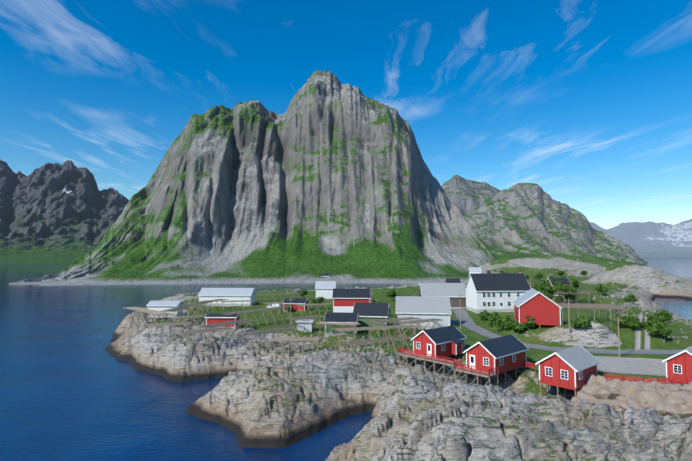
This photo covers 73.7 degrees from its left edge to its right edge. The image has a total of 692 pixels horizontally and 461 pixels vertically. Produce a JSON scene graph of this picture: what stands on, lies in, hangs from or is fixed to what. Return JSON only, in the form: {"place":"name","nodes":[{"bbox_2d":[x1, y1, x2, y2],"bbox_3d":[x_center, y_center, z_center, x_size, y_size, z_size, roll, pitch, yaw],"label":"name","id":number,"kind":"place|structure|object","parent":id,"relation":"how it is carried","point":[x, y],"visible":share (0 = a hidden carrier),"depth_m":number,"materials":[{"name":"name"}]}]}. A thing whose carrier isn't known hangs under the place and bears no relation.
{"place":"outdoors","nodes":[
{"label":"outdoors","id":0,"kind":"place"},
{"bbox_2d":[0,159,128,262],"bbox_3d":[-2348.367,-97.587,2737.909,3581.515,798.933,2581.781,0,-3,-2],"label":"mountain terrain","id":1,"kind":"structure","parent":0,"point":[67,211],"depth_m":2451.39,"materials":[{"name":"grey stone"}]},
{"bbox_2d":[9,70,493,285],"bbox_3d":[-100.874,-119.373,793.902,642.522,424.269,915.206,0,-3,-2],"label":"mountain terrain","id":2,"kind":"structure","parent":0,"point":[331,174],"depth_m":603.55,"materials":[{"name":"grey stone"}]},
{"bbox_2d":[321,273,330,276],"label":"house","id":3,"kind":"structure","parent":2,"relation":"on","point":[325,275],"depth_m":428.35,"materials":[{"name":"white paint"}]},
{"bbox_2d":[0,257,691,460],"bbox_3d":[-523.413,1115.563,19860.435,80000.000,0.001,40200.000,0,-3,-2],"label":"sea water","id":4,"kind":"structure","parent":0,"point":[71,389],"depth_m":80.22,"materials":[{"name":"blue liquid"}]},
{"bbox_2d":[0,0,691,228],"label":"sky","id":5,"kind":"structure","parent":0,"point":[587,102],"materials":[{"name":"blue"}]},
{"bbox_2d":[104,256,691,460],"bbox_3d":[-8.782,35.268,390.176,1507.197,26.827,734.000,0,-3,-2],"label":"headland terrain","id":6,"kind":"structure","parent":0,"point":[256,397],"depth_m":70.01,"materials":[{"name":"grey stone"}]},
{"bbox_2d":[146,301,183,317],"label":"white shed","id":7,"kind":"structure","parent":6,"relation":"on","point":[158,305],"depth_m":133.56,"materials":[{"name":"paint"}]},
{"bbox_2d":[204,313,240,329],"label":"red shed","id":8,"kind":"structure","parent":6,"relation":"on","point":[212,318],"depth_m":109.95,"materials":[{"name":"paint"}]},
{"bbox_2d":[198,288,256,306],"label":"white long house","id":9,"kind":"structure","parent":6,"relation":"on","point":[229,294],"depth_m":169.15,"materials":[{"name":"paint"}]},
{"bbox_2d":[266,303,280,307],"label":"car","id":10,"kind":"object","parent":6,"relation":"on","point":[273,305],"visible":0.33,"depth_m":156.28,"materials":[{"name":"paint"}]},
{"bbox_2d":[121,292,441,365],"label":"fish drying racks","id":11,"kind":"object","parent":6,"relation":"on","point":[284,329],"visible":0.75,"depth_m":104.78,"materials":[{"name":"brown wood"}]},
{"bbox_2d":[285,304,293,311],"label":"bush","id":12,"kind":"object","parent":6,"relation":"on","point":[292,308],"visible":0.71,"depth_m":147.64,"materials":[{"name":"green plant"}]},
{"bbox_2d":[282,298,308,310],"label":"cabin","id":13,"kind":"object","parent":6,"relation":"on","point":[294,302],"depth_m":150.74,"materials":[{"name":"paint"}]},
{"bbox_2d":[298,289,307,296],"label":"tree","id":14,"kind":"object","parent":6,"relation":"on","point":[304,292],"visible":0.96,"depth_m":193.13,"materials":[{"name":"green plant"}]},
{"bbox_2d":[295,319,313,331],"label":"shed","id":15,"kind":"structure","parent":6,"relation":"on","point":[307,324],"depth_m":111.68,"materials":[{"name":"white paint"}]},
{"bbox_2d":[311,297,324,307],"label":"tree","id":16,"kind":"object","parent":6,"relation":"on","point":[318,300],"visible":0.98,"depth_m":156.55,"materials":[{"name":"green plant"}]},
{"bbox_2d":[315,281,335,298],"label":"white house","id":17,"kind":"structure","parent":6,"relation":"on","point":[324,289],"depth_m":194.97,"materials":[{"name":"paint"}]},
{"bbox_2d":[324,312,359,337],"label":"green house wing","id":18,"kind":"structure","parent":6,"relation":"on","point":[334,317],"depth_m":105.57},
{"bbox_2d":[332,289,370,312],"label":"house","id":19,"kind":"structure","parent":6,"relation":"on","point":[344,300],"depth_m":138.19,"materials":[{"name":"paint"}]},
{"bbox_2d":[353,302,390,329],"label":"green house","id":20,"kind":"structure","parent":6,"relation":"on","point":[371,311],"depth_m":112.04,"materials":[{"name":"paint"}]},
{"bbox_2d":[386,288,396,300],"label":"tree","id":21,"kind":"object","parent":6,"relation":"on","point":[391,293],"visible":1,"depth_m":183.80,"materials":[{"name":"green plant"}]},
{"bbox_2d":[396,296,451,329],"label":"grey white house","id":22,"kind":"structure","parent":6,"relation":"on","point":[426,308],"depth_m":115.09,"materials":[{"name":"paint"}]},
{"bbox_2d":[411,325,466,372],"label":"cabin","id":23,"kind":"object","parent":6,"relation":"on","point":[446,341],"visible":0.75,"depth_m":82.74,"materials":[{"name":"red paint"}]},
{"bbox_2d":[418,283,465,307],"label":"dark warehouse","id":24,"kind":"structure","parent":6,"relation":"on","point":[452,291],"depth_m":149.68,"materials":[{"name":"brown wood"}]},
{"bbox_2d":[398,346,498,385],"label":"wooden deck","id":25,"kind":"structure","parent":6,"relation":"on","point":[461,367],"depth_m":74.99,"materials":[{"name":"red paint"}]},
{"bbox_2d":[445,278,460,282],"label":"house","id":26,"kind":"structure","parent":6,"relation":"on","point":[452,280],"depth_m":244.89,"materials":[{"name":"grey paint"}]},
{"bbox_2d":[288,271,619,357],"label":"utility poles","id":27,"kind":"object","parent":6,"relation":"on","point":[290,299],"visible":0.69,"depth_m":92.74,"materials":[{"name":"brown wood"}]},
{"bbox_2d":[468,267,481,274],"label":"house","id":28,"kind":"structure","parent":6,"relation":"on","point":[472,270],"depth_m":330.94,"materials":[{"name":"white paint"}]},
{"bbox_2d":[477,310,490,319],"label":"bush","id":29,"kind":"object","parent":6,"relation":"on","point":[482,315],"visible":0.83,"depth_m":124.33,"materials":[{"name":"green plant"}]},
{"bbox_2d":[487,311,502,324],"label":"bush","id":30,"kind":"object","parent":6,"relation":"on","point":[492,317],"visible":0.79,"depth_m":112.44,"materials":[{"name":"green plant"}]},
{"bbox_2d":[463,334,528,387],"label":"cabin","id":31,"kind":"object","parent":6,"relation":"on","point":[503,354],"visible":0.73,"depth_m":72.11,"materials":[{"name":"red paint"}]},
{"bbox_2d":[465,270,530,313],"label":"white house","id":32,"kind":"structure","parent":6,"relation":"on","point":[500,291],"depth_m":137.26,"materials":[{"name":"paint"}]},
{"bbox_2d":[493,315,513,329],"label":"bush","id":33,"kind":"object","parent":6,"relation":"on","point":[504,323],"visible":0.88,"depth_m":104.72,"materials":[{"name":"green plant"}]},
{"bbox_2d":[510,321,527,331],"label":"bush","id":34,"kind":"object","parent":6,"relation":"on","point":[517,326],"visible":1,"depth_m":100.55,"materials":[{"name":"green plant"}]},
{"bbox_2d":[523,316,535,329],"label":"bush","id":35,"kind":"object","parent":6,"relation":"on","point":[529,323],"visible":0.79,"depth_m":100.37,"materials":[{"name":"green plant"}]},
{"bbox_2d":[513,288,561,327],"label":"red barn","id":36,"kind":"structure","parent":6,"relation":"on","point":[541,308],"depth_m":100.65,"materials":[{"name":"paint"}]},
{"bbox_2d":[532,282,543,290],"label":"tree","id":37,"kind":"object","parent":6,"relation":"on","point":[536,287],"visible":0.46,"depth_m":171.13,"materials":[{"name":"green plant"}]},
{"bbox_2d":[534,273,542,280],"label":"tree","id":38,"kind":"object","parent":6,"relation":"on","point":[538,275],"visible":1,"depth_m":314.77,"materials":[{"name":"green plant"}]},
{"bbox_2d":[538,283,557,298],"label":"tree","id":39,"kind":"object","parent":6,"relation":"on","point":[547,290],"visible":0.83,"depth_m":143.57,"materials":[{"name":"green plant"}]},
{"bbox_2d":[544,276,554,285],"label":"tree","id":40,"kind":"object","parent":6,"relation":"on","point":[548,281],"visible":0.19,"depth_m":175.49,"materials":[{"name":"green plant"}]},
{"bbox_2d":[547,278,571,295],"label":"house","id":41,"kind":"structure","parent":6,"relation":"on","point":[565,281],"depth_m":174.40,"materials":[{"name":"white paint"}]},
{"bbox_2d":[552,280,569,300],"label":"tree","id":42,"kind":"object","parent":6,"relation":"on","point":[558,285],"visible":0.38,"depth_m":163.36,"materials":[{"name":"green plant"}]},
{"bbox_2d":[535,345,600,397],"bbox_3d":[32.608,20.932,66.647,10.165,8.044,5.750,3,-4,-41],"label":"cabin","id":43,"kind":"object","parent":6,"relation":"on","point":[572,368],"visible":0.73,"depth_m":63.87,"materials":[{"name":"red paint"}]},
{"bbox_2d":[561,285,577,302],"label":"tree","id":44,"kind":"object","parent":6,"relation":"on","point":[564,288],"visible":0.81,"depth_m":154.25,"materials":[{"name":"green plant"}]},
{"bbox_2d":[551,290,590,303],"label":"fish drying rack","id":45,"kind":"object","parent":6,"relation":"on","point":[558,292],"visible":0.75,"depth_m":154.75,"materials":[{"name":"brown wood"}]},
{"bbox_2d":[569,278,578,287],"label":"tree","id":46,"kind":"object","parent":6,"relation":"on","point":[574,282],"visible":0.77,"depth_m":178.96,"materials":[{"name":"green plant"}]},
{"bbox_2d":[572,316,591,327],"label":"bush","id":47,"kind":"object","parent":6,"relation":"on","point":[583,321],"visible":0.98,"depth_m":91.45,"materials":[{"name":"green plant"}]},
{"bbox_2d":[556,303,629,327],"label":"fish drying rack","id":48,"kind":"object","parent":6,"relation":"on","point":[578,306],"visible":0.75,"depth_m":100.88,"materials":[{"name":"brown wood"}]},
{"bbox_2d":[594,283,607,295],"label":"tree","id":49,"kind":"object","parent":6,"relation":"on","point":[601,289],"visible":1,"depth_m":171.38,"materials":[{"name":"green plant"}]},
{"bbox_2d":[523,361,687,383],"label":"red fences","id":50,"kind":"object","parent":6,"relation":"on","point":[623,377],"visible":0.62,"depth_m":64.95,"materials":[{"name":"paint"}]},
{"bbox_2d":[615,314,644,328],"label":"bush","id":51,"kind":"object","parent":6,"relation":"on","point":[632,321],"visible":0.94,"depth_m":95.71,"materials":[{"name":"green plant"}]},
{"bbox_2d":[570,374,691,417],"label":"riprap boulders","id":52,"kind":"object","parent":6,"relation":"on","point":[618,395],"visible":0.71,"depth_m":56.83,"materials":[{"name":"beige stone"}]},
{"bbox_2d":[624,294,637,302],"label":"bush","id":53,"kind":"object","parent":6,"relation":"on","point":[632,298],"visible":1,"depth_m":159.50,"materials":[{"name":"green plant"}]},
{"bbox_2d":[642,312,669,329],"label":"bush","id":54,"kind":"object","parent":6,"relation":"on","point":[651,321],"visible":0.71,"depth_m":95.69,"materials":[{"name":"green plant"}]},
{"bbox_2d":[646,324,671,338],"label":"bush","id":55,"kind":"object","parent":6,"relation":"on","point":[660,330],"visible":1,"depth_m":90.82,"materials":[{"name":"green plant"}]},
{"bbox_2d":[656,308,672,322],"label":"bush","id":56,"kind":"object","parent":6,"relation":"on","point":[663,315],"visible":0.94,"depth_m":118.56,"materials":[{"name":"green plant"}]},
{"bbox_2d":[662,346,691,382],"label":"red cabin","id":57,"kind":"object","parent":6,"relation":"on","point":[679,365],"visible":0.83,"depth_m":65.66,"materials":[{"name":"red paint"}]},
{"bbox_2d":[441,175,500,216],"bbox_3d":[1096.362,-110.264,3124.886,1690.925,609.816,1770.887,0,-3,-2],"label":"ridge terrain","id":58,"kind":"structure","parent":0,"point":[464,196],"depth_m":3110.82,"materials":[{"name":"grey stone"}]},
{"bbox_2d":[464,182,647,265],"bbox_3d":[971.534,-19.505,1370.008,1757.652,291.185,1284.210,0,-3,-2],"label":"mountain terrain","id":59,"kind":"structure","parent":0,"point":[520,220],"depth_m":1224.61,"materials":[{"name":"grey stone"}]},
{"bbox_2d":[589,219,691,256],"bbox_3d":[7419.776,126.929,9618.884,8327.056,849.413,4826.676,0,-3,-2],"label":"mountain terrain","id":60,"kind":"structure","parent":0,"point":[650,239],"depth_m":9094.92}
]}

